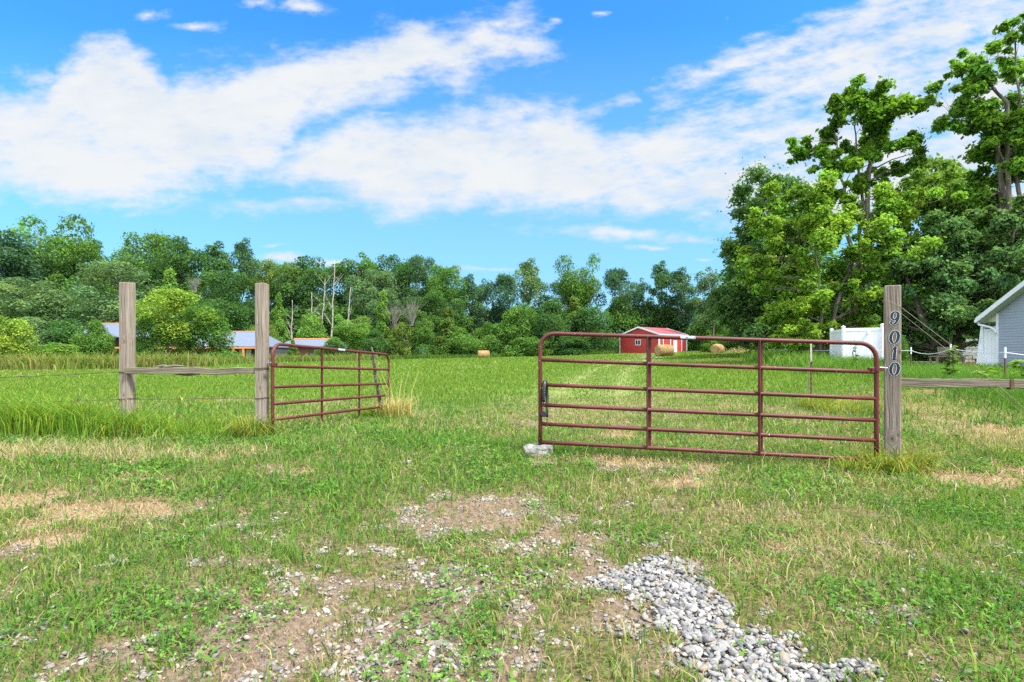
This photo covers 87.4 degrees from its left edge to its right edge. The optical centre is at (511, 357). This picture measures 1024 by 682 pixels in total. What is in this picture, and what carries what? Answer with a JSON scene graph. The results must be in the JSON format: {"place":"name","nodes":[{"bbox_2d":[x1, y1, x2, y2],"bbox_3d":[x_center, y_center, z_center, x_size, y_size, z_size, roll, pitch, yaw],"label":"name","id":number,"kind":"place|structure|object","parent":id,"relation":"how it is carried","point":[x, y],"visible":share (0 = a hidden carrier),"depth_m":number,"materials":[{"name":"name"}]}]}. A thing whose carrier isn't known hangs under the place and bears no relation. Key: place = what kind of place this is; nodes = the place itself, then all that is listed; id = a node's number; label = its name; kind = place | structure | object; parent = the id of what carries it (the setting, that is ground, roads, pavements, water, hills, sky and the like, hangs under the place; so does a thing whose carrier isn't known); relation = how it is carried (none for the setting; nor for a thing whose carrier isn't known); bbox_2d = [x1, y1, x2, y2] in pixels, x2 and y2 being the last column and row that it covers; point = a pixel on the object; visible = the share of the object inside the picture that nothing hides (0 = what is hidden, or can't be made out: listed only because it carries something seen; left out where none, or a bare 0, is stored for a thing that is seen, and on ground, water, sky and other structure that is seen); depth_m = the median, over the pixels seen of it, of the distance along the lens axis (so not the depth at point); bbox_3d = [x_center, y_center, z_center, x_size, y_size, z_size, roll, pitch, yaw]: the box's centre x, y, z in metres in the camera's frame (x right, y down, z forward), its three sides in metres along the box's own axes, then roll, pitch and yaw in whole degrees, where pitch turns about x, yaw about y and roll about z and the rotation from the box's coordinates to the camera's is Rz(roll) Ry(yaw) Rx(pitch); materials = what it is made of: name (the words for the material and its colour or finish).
{"place":"outdoors","nodes":[
{"label":"outdoors","id":0,"kind":"place"},
{"bbox_2d":[0,353,1023,681],"bbox_3d":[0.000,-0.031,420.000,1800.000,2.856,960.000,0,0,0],"label":"ground","id":1,"kind":"structure","parent":0,"point":[294,625],"depth_m":3.00,"materials":[{"name":"soil"}]},
{"bbox_2d":[0,315,41,357],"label":"shrub","id":2,"kind":"object","parent":1,"relation":"on","point":[19,332],"visible":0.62,"depth_m":50.09,"materials":[{"name":"green plant"}]},
{"bbox_2d":[0,229,65,319],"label":"tree","id":3,"kind":"object","parent":1,"relation":"on","point":[20,264],"visible":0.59,"depth_m":99.80,"materials":[{"name":"green plant"}]},
{"bbox_2d":[1,316,77,352],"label":"shrub","id":4,"kind":"object","parent":1,"relation":"on","point":[39,323],"visible":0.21,"depth_m":69.62,"materials":[{"name":"green plant"}]},
{"bbox_2d":[0,277,79,332],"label":"tree","id":5,"kind":"object","parent":1,"relation":"on","point":[16,300],"visible":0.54,"depth_m":82.33,"materials":[{"name":"green plant"}]},
{"bbox_2d":[2,211,96,308],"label":"tree","id":6,"kind":"object","parent":1,"relation":"on","point":[68,224],"visible":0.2,"depth_m":113.29,"materials":[{"name":"green plant"}]},
{"bbox_2d":[28,342,86,359],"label":"shrub","id":7,"kind":"object","parent":1,"relation":"on","point":[66,349],"visible":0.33,"depth_m":53.01,"materials":[{"name":"green plant"}]},
{"bbox_2d":[30,236,117,319],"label":"tree","id":8,"kind":"object","parent":1,"relation":"on","point":[87,247],"visible":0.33,"depth_m":105.28,"materials":[{"name":"green plant"}]},
{"bbox_2d":[42,318,118,351],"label":"shrub","id":9,"kind":"object","parent":1,"relation":"on","point":[62,329],"visible":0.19,"depth_m":70.50,"materials":[{"name":"green plant"}]},
{"bbox_2d":[68,319,118,357],"bbox_3d":[-48.404,-1.136,62.177,5.364,6.746,5.125,0,0,-41],"label":"shrub","id":10,"kind":"object","parent":1,"relation":"on","point":[103,341],"visible":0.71,"depth_m":61.25,"materials":[{"name":"green plant"}]},
{"bbox_2d":[38,259,160,335],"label":"tree","id":11,"kind":"object","parent":1,"relation":"on","point":[123,272],"visible":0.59,"depth_m":84.94,"materials":[{"name":"green plant"}]},
{"bbox_2d":[86,408,153,437],"bbox_3d":[-5.267,0.893,7.306,0.890,0.412,0.920,0,0,-44],"label":"grass tuft","id":12,"kind":"object","parent":1,"relation":"on","point":[116,430],"visible":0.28,"depth_m":7.14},
{"bbox_2d":[119,282,135,419],"bbox_3d":[-5.400,0.140,7.520,0.146,2.382,0.146,0,0,9],"label":"fence post","id":13,"kind":"object","parent":1,"relation":"on","point":[127,330],"visible":0.67,"depth_m":7.46,"materials":[{"name":"wood"}]},
{"bbox_2d":[79,229,186,302],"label":"tree","id":14,"kind":"object","parent":1,"relation":"on","point":[133,258],"visible":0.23,"depth_m":116.18,"materials":[{"name":"green plant"}]},
{"bbox_2d":[0,384,285,442],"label":"tall grass","id":15,"kind":"structure","parent":1,"relation":"on","point":[19,418],"depth_m":7.21,"materials":[{"name":"plant"}]},
{"bbox_2d":[136,316,172,358],"bbox_3d":[-41.371,-1.209,61.307,4.314,7.105,5.180,0,0,-19],"label":"shrub","id":16,"kind":"object","parent":1,"relation":"on","point":[147,346],"visible":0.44,"depth_m":60.33,"materials":[{"name":"green plant"}]},
{"bbox_2d":[156,268,179,321],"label":"tree","id":17,"kind":"object","parent":1,"relation":"on","point":[169,279],"visible":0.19,"depth_m":81.57,"materials":[{"name":"green plant"}]},
{"bbox_2d":[116,286,221,357],"bbox_3d":[-40.064,-3.361,61.836,8.779,9.514,8.987,0,0,22],"label":"tree","id":18,"kind":"object","parent":1,"relation":"on","point":[173,299],"visible":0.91,"depth_m":61.23,"materials":[{"name":"green plant"}]},
{"bbox_2d":[141,234,215,307],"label":"tree","id":19,"kind":"object","parent":1,"relation":"on","point":[184,257],"visible":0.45,"depth_m":113.59,"materials":[{"name":"green plant"}]},
{"bbox_2d":[79,323,293,358],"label":"house","id":20,"kind":"structure","parent":1,"relation":"on","point":[244,341],"depth_m":76.50,"materials":[{"name":"grey"}]},
{"bbox_2d":[166,302,243,360],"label":"shrub","id":21,"kind":"object","parent":1,"relation":"on","point":[211,334],"visible":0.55,"depth_m":65.19,"materials":[{"name":"green plant"}]},
{"bbox_2d":[194,240,240,308],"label":"tree","id":22,"kind":"object","parent":1,"relation":"on","point":[215,255],"visible":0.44,"depth_m":106.78,"materials":[{"name":"green plant"}]},
{"bbox_2d":[177,270,270,330],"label":"tree","id":23,"kind":"object","parent":1,"relation":"on","point":[240,312],"visible":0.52,"depth_m":97.52,"materials":[{"name":"green plant"}]},
{"bbox_2d":[229,237,260,306],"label":"tree","id":24,"kind":"object","parent":1,"relation":"on","point":[242,255],"visible":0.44,"depth_m":110.61,"materials":[{"name":"green plant"}]},
{"bbox_2d":[215,408,288,438],"bbox_3d":[-3.549,0.897,7.287,1.023,0.423,0.948,0,0,0],"label":"grass tuft","id":25,"kind":"object","parent":1,"relation":"on","point":[242,425],"visible":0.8,"depth_m":7.19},
{"bbox_2d":[255,283,268,427],"bbox_3d":[-3.500,0.147,7.500,0.142,2.367,0.142,0,0,7],"label":"fence post","id":26,"kind":"object","parent":1,"relation":"on","point":[261,342],"visible":0.73,"depth_m":7.43,"materials":[{"name":"wood"}]},
{"bbox_2d":[124,364,254,375],"bbox_3d":[-4.447,0.185,7.467,1.823,0.162,0.080,0,0,-2],"label":"fence rail","id":27,"kind":"object","parent":26,"relation":"attached to","point":[175,370],"visible":0.98,"depth_m":7.43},
{"bbox_2d":[267,343,389,434],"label":"tube gate","id":28,"kind":"structure","parent":26,"relation":"attached to","point":[272,364],"depth_m":8.62,"materials":[{"name":"metal"}]},
{"bbox_2d":[248,256,303,342],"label":"tree","id":29,"kind":"object","parent":1,"relation":"on","point":[269,269],"visible":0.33,"depth_m":109.19,"materials":[{"name":"green plant"}]},
{"bbox_2d":[270,292,290,342],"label":"tree","id":30,"kind":"object","parent":1,"relation":"on","point":[278,324],"visible":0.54,"depth_m":91.70,"materials":[{"name":"green plant"}]},
{"bbox_2d":[269,255,352,335],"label":"tree","id":31,"kind":"object","parent":1,"relation":"on","point":[311,278],"visible":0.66,"depth_m":108.53,"materials":[{"name":"green plant"}]},
{"bbox_2d":[0,348,622,369],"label":"tall reeds","id":32,"kind":"object","parent":1,"relation":"on","point":[60,362],"visible":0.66,"depth_m":48.90,"materials":[{"name":"green plant"}]},
{"bbox_2d":[296,312,329,337],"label":"shrub","id":33,"kind":"object","parent":1,"relation":"on","point":[311,327],"visible":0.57,"depth_m":93.97,"materials":[{"name":"green plant"}]},
{"bbox_2d":[285,338,346,357],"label":"shed","id":34,"kind":"structure","parent":1,"relation":"on","point":[311,341],"depth_m":86.92,"materials":[{"name":"grey metal"}]},
{"bbox_2d":[313,337,347,357],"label":"shrub","id":35,"kind":"object","parent":1,"relation":"on","point":[333,341],"visible":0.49,"depth_m":82.85,"materials":[{"name":"green plant"}]},
{"bbox_2d":[313,266,357,322],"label":"tree","id":36,"kind":"object","parent":1,"relation":"on","point":[343,288],"visible":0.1,"depth_m":119.35,"materials":[{"name":"green plant"}]},
{"bbox_2d":[331,314,373,353],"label":"tree","id":37,"kind":"object","parent":1,"relation":"on","point":[351,333],"visible":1,"depth_m":79.49,"materials":[{"name":"green plant"}]},
{"bbox_2d":[338,252,383,319],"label":"tree","id":38,"kind":"object","parent":1,"relation":"on","point":[365,263],"visible":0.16,"depth_m":113.24,"materials":[{"name":"green plant"}]},
{"bbox_2d":[348,329,395,356],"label":"shrub","id":39,"kind":"object","parent":1,"relation":"on","point":[368,342],"visible":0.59,"depth_m":91.13,"materials":[{"name":"green plant"}]},
{"bbox_2d":[342,268,403,337],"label":"tree","id":40,"kind":"object","parent":1,"relation":"on","point":[361,289],"visible":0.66,"depth_m":104.88,"materials":[{"name":"green plant"}]},
{"bbox_2d":[371,290,390,350],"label":"tree","id":41,"kind":"object","parent":1,"relation":"on","point":[382,320],"visible":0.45,"depth_m":97.52,"materials":[{"name":"green plant"}]},
{"bbox_2d":[360,254,427,340],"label":"tree","id":42,"kind":"object","parent":1,"relation":"on","point":[397,268],"visible":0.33,"depth_m":110.39,"materials":[{"name":"green plant"}]},
{"bbox_2d":[368,393,421,417],"bbox_3d":[-2.418,0.964,10.807,1.232,0.572,1.271,0,0,0],"label":"grass tuft","id":43,"kind":"object","parent":1,"relation":"on","point":[389,407],"visible":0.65,"depth_m":10.63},
{"bbox_2d":[383,322,419,356],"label":"shrub","id":44,"kind":"object","parent":1,"relation":"on","point":[397,343],"visible":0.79,"depth_m":93.38,"materials":[{"name":"green plant"}]},
{"bbox_2d":[402,317,440,356],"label":"shrub","id":45,"kind":"object","parent":1,"relation":"on","point":[424,336],"visible":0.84,"depth_m":93.94,"materials":[{"name":"green plant"}]},
{"bbox_2d":[398,254,449,338],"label":"tree","id":46,"kind":"object","parent":1,"relation":"on","point":[417,263],"visible":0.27,"depth_m":113.74,"materials":[{"name":"green plant"}]},
{"bbox_2d":[397,289,467,346],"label":"tree","id":47,"kind":"object","parent":1,"relation":"on","point":[432,300],"visible":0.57,"depth_m":102.17,"materials":[{"name":"green plant"}]},
{"bbox_2d":[432,307,459,354],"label":"tree","id":48,"kind":"object","parent":1,"relation":"on","point":[447,322],"visible":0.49,"depth_m":97.10,"materials":[{"name":"green plant"}]},
{"bbox_2d":[422,263,486,330],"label":"tree","id":49,"kind":"object","parent":1,"relation":"on","point":[442,283],"visible":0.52,"depth_m":109.66,"materials":[{"name":"green plant"}]},
{"bbox_2d":[432,326,481,355],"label":"shrub","id":50,"kind":"object","parent":1,"relation":"on","point":[463,341],"visible":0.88,"depth_m":94.69,"materials":[{"name":"green plant"}]},
{"bbox_2d":[459,273,485,335],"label":"tree","id":51,"kind":"object","parent":1,"relation":"on","point":[474,292],"visible":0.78,"depth_m":111.37,"materials":[{"name":"green plant"}]},
{"bbox_2d":[1,250,963,356],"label":"woodland","id":52,"kind":"object","parent":1,"relation":"on","point":[342,311],"visible":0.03,"depth_m":104.12,"materials":[{"name":"green plant"}]},
{"bbox_2d":[474,278,494,330],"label":"tree","id":53,"kind":"object","parent":1,"relation":"on","point":[483,297],"visible":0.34,"depth_m":115.04,"materials":[{"name":"green plant"}]},
{"bbox_2d":[469,322,511,355],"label":"shrub","id":54,"kind":"object","parent":1,"relation":"on","point":[492,344],"visible":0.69,"depth_m":97.79,"materials":[{"name":"green plant"}]},
{"bbox_2d":[481,271,524,325],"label":"tree","id":55,"kind":"object","parent":1,"relation":"on","point":[502,283],"visible":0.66,"depth_m":116.54,"materials":[{"name":"green plant"}]},
{"bbox_2d":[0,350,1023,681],"bbox_3d":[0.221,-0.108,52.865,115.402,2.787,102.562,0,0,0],"label":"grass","id":56,"kind":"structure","parent":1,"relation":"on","point":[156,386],"depth_m":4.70,"materials":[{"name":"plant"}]},
{"bbox_2d":[0,412,1023,681],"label":"clover","id":57,"kind":"object","parent":1,"relation":"on","point":[480,604],"visible":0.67,"depth_m":2.99,"materials":[{"name":"green plant"}]},
{"bbox_2d":[0,389,1023,681],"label":"straw","id":58,"kind":"object","parent":1,"relation":"on","point":[614,457],"visible":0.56,"depth_m":3.85,"materials":[{"name":"beige plant"}]},
{"bbox_2d":[499,302,537,356],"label":"shrub","id":59,"kind":"object","parent":1,"relation":"on","point":[513,330],"visible":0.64,"depth_m":97.35,"materials":[{"name":"green plant"}]},
{"bbox_2d":[512,257,551,315],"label":"tree","id":60,"kind":"object","parent":1,"relation":"on","point":[527,271],"visible":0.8,"depth_m":108.46,"materials":[{"name":"green plant"}]},
{"bbox_2d":[507,336,556,356],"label":"shrub","id":61,"kind":"object","parent":1,"relation":"on","point":[529,347],"visible":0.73,"depth_m":93.17,"materials":[{"name":"green plant"}]},
{"bbox_2d":[523,443,552,457],"bbox_3d":[0.304,1.112,6.261,0.343,0.196,0.267,0,0,-6],"label":"stone block","id":62,"kind":"object","parent":1,"relation":"on","point":[533,448],"depth_m":6.16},
{"bbox_2d":[524,297,574,351],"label":"shrub","id":63,"kind":"object","parent":1,"relation":"on","point":[547,322],"visible":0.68,"depth_m":96.59,"materials":[{"name":"green plant"}]},
{"bbox_2d":[540,281,577,338],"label":"tree","id":64,"kind":"object","parent":1,"relation":"on","point":[553,284],"visible":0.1,"depth_m":107.03,"materials":[{"name":"green plant"}]},
{"bbox_2d":[554,296,586,352],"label":"tree","id":65,"kind":"object","parent":1,"relation":"on","point":[573,306],"visible":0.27,"depth_m":99.46,"materials":[{"name":"green plant"}]},
{"bbox_2d":[543,336,598,355],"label":"shrub","id":66,"kind":"object","parent":1,"relation":"on","point":[565,344],"visible":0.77,"depth_m":92.41,"materials":[{"name":"green plant"}]},
{"bbox_2d":[553,253,601,322],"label":"tree","id":67,"kind":"object","parent":1,"relation":"on","point":[583,290],"visible":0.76,"depth_m":103.93,"materials":[{"name":"green plant"}]},
{"bbox_2d":[570,305,620,352],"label":"shrub","id":68,"kind":"object","parent":1,"relation":"on","point":[605,343],"visible":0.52,"depth_m":95.52,"materials":[{"name":"green plant"}]},
{"bbox_2d":[594,267,643,346],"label":"tree","id":69,"kind":"object","parent":1,"relation":"on","point":[616,278],"visible":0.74,"depth_m":106.71,"materials":[{"name":"green plant"}]},
{"bbox_2d":[606,294,644,351],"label":"tree","id":70,"kind":"object","parent":1,"relation":"on","point":[629,318],"visible":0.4,"depth_m":106.26,"materials":[{"name":"green plant"}]},
{"bbox_2d":[631,278,651,321],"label":"tree","id":71,"kind":"object","parent":1,"relation":"on","point":[642,298],"visible":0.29,"depth_m":109.99,"materials":[{"name":"green plant"}]},
{"bbox_2d":[619,327,688,353],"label":"barn","id":72,"kind":"structure","parent":1,"relation":"on","point":[632,345],"depth_m":92.50,"materials":[{"name":"wood"}]},
{"bbox_2d":[631,301,687,332],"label":"shrub","id":73,"kind":"object","parent":1,"relation":"on","point":[648,321],"visible":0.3,"depth_m":106.51,"materials":[{"name":"green plant"}]},
{"bbox_2d":[646,260,677,327],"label":"tree","id":74,"kind":"object","parent":1,"relation":"on","point":[660,273],"visible":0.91,"depth_m":105.21,"materials":[{"name":"green plant"}]},
{"bbox_2d":[654,344,674,355],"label":"hay bale","id":75,"kind":"object","parent":1,"relation":"on","point":[665,350],"visible":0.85,"depth_m":66.38,"materials":[{"name":"yellow plant"}]},
{"bbox_2d":[660,266,700,331],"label":"tree","id":76,"kind":"object","parent":1,"relation":"on","point":[679,280],"visible":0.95,"depth_m":103.00,"materials":[{"name":"green plant"}]},
{"bbox_2d":[667,299,702,350],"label":"shrub","id":77,"kind":"object","parent":1,"relation":"on","point":[690,326],"visible":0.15,"depth_m":104.08,"materials":[{"name":"green plant"}]},
{"bbox_2d":[690,266,725,343],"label":"tree","id":78,"kind":"object","parent":1,"relation":"on","point":[707,321],"visible":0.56,"depth_m":92.02,"materials":[{"name":"green plant"}]},
{"bbox_2d":[687,319,734,350],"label":"shrub","id":79,"kind":"object","parent":1,"relation":"on","point":[720,330],"visible":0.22,"depth_m":99.53,"materials":[{"name":"green plant"}]},
{"bbox_2d":[716,327,754,350],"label":"shrub","id":80,"kind":"object","parent":1,"relation":"on","point":[729,344],"visible":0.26,"depth_m":91.81,"materials":[{"name":"green plant"}]},
{"bbox_2d":[690,155,846,348],"bbox_3d":[24.477,-8.948,50.763,12.922,18.417,13.986,0,0,0],"label":"tree","id":81,"kind":"object","parent":1,"relation":"on","point":[733,298],"visible":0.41,"depth_m":49.11,"materials":[{"name":"green plant"}]},
{"bbox_2d":[789,389,842,409],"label":"grass tuft","id":82,"kind":"object","parent":1,"relation":"on","point":[806,402],"visible":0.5,"depth_m":10.67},
{"bbox_2d":[811,395,883,414],"bbox_3d":[6.399,0.876,10.229,1.507,0.418,1.507,0,0,0],"label":"grass tuft","id":83,"kind":"object","parent":1,"relation":"on","point":[855,406],"visible":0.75,"depth_m":10.05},
{"bbox_2d":[732,168,968,355],"bbox_3d":[18.718,-4.946,30.225,11.721,10.995,7.941,0,0,28],"label":"tree","id":84,"kind":"object","parent":1,"relation":"on","point":[796,308],"visible":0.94,"depth_m":29.91,"materials":[{"name":"green plant"}]},
{"bbox_2d":[829,323,883,359],"bbox_3d":[16.561,-0.500,26.507,1.412,2.195,2.930,0,0,-18],"label":"vinyl fence","id":85,"kind":"object","parent":1,"relation":"on","point":[874,337],"visible":0.58,"depth_m":25.75,"materials":[{"name":"plastic"}]},
{"bbox_2d":[785,73,933,316],"bbox_3d":[21.756,-8.128,33.313,8.692,17.229,6.528,0,0,-20],"label":"tree","id":86,"kind":"object","parent":1,"relation":"on","point":[876,126],"visible":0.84,"depth_m":32.46,"materials":[{"name":"green plant"}]},
{"bbox_2d":[825,451,894,475],"bbox_3d":[3.713,1.110,5.708,0.741,0.279,0.728,0,0,0],"label":"grass tuft","id":87,"kind":"object","parent":1,"relation":"on","point":[853,464],"visible":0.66,"depth_m":5.62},
{"bbox_2d":[731,349,1023,415],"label":"weeds","id":88,"kind":"object","parent":1,"relation":"on","point":[800,359],"visible":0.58,"depth_m":17.62,"materials":[{"name":"green plant"}]},
{"bbox_2d":[884,285,900,462],"bbox_3d":[4.189,0.336,5.898,0.152,2.241,0.158,0,0,31],"label":"fence post","id":89,"kind":"object","parent":1,"relation":"on","point":[892,373],"visible":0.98,"depth_m":5.84,"materials":[{"name":"wood"}]},
{"bbox_2d":[538,332,887,460],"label":"tube gate","id":90,"kind":"structure","parent":89,"relation":"attached to","point":[760,394],"depth_m":6.02,"materials":[{"name":"metal"}]},
{"bbox_2d":[541,380,548,425],"bbox_3d":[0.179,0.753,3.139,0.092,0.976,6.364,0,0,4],"label":"gate chain","id":91,"kind":"object","parent":90,"relation":"hanging from","point":[545,393],"visible":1,"depth_m":6.20,"materials":[{"name":"grey metal"}]},
{"bbox_2d":[901,378,1023,389],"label":"fence rail","id":92,"kind":"object","parent":89,"relation":"attached to","point":[1010,384],"visible":0.95,"depth_m":5.85,"materials":[{"name":"wood"}]},
{"bbox_2d":[881,333,909,364],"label":"shrub","id":93,"kind":"object","parent":1,"relation":"on","point":[904,346],"visible":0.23,"depth_m":23.75,"materials":[{"name":"green plant"}]},
{"bbox_2d":[847,433,953,476],"bbox_3d":[4.118,1.050,5.739,1.058,0.400,1.070,0,0,0],"label":"grass tuft","id":94,"kind":"object","parent":1,"relation":"on","point":[919,460],"visible":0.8,"depth_m":5.55,"materials":[{"name":"plant"}]},
{"bbox_2d":[852,153,996,304],"bbox_3d":[35.502,-8.507,44.564,12.147,17.270,10.432,0,0,-29],"label":"tree","id":95,"kind":"object","parent":1,"relation":"on","point":[948,176],"visible":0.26,"depth_m":43.03,"materials":[{"name":"green plant"}]},
{"bbox_2d":[851,206,1023,364],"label":"tree","id":96,"kind":"object","parent":1,"relation":"on","point":[944,311],"visible":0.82,"depth_m":27.90,"materials":[{"name":"green plant"}]},
{"bbox_2d":[928,347,965,364],"bbox_3d":[21.920,0.000,27.064,1.700,1.051,0.579,0,0,-8],"label":"bench","id":97,"kind":"object","parent":1,"relation":"on","point":[940,349],"visible":0.67,"depth_m":27.22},
{"bbox_2d":[941,345,962,378],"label":"weed plant","id":98,"kind":"object","parent":1,"relation":"on","point":[952,358],"visible":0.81,"depth_m":14.50,"materials":[{"name":"green plant"}]},
{"bbox_2d":[959,339,977,361],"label":"block wall","id":99,"kind":"structure","parent":1,"relation":"on","point":[972,358],"depth_m":32.90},
{"bbox_2d":[922,11,1023,271],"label":"tree","id":100,"kind":"object","parent":1,"relation":"on","point":[1000,145],"visible":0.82,"depth_m":29.86,"materials":[{"name":"green plant"}]},
{"bbox_2d":[981,324,995,365],"bbox_3d":[21.401,-0.403,24.000,0.162,2.178,0.764,0,0,-5],"label":"vinyl fence","id":101,"kind":"object","parent":1,"relation":"on","point":[988,340],"visible":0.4,"depth_m":23.99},
{"bbox_2d":[963,193,1023,340],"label":"tree","id":102,"kind":"object","parent":1,"relation":"on","point":[993,240],"visible":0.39,"depth_m":27.65,"materials":[{"name":"green plant"}]},
{"bbox_2d":[974,280,1023,365],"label":"house","id":103,"kind":"structure","parent":1,"relation":"on","point":[1005,313],"depth_m":22.91,"materials":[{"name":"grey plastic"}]},
{"bbox_2d":[0,391,1023,681],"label":"gravel","id":104,"kind":"structure","parent":0,"point":[760,659],"depth_m":2.51,"materials":[{"name":"gravel"}]},
{"bbox_2d":[0,0,1023,354],"label":"sky","id":105,"kind":"structure","parent":0,"point":[486,138],"materials":[{"name":"blue"}]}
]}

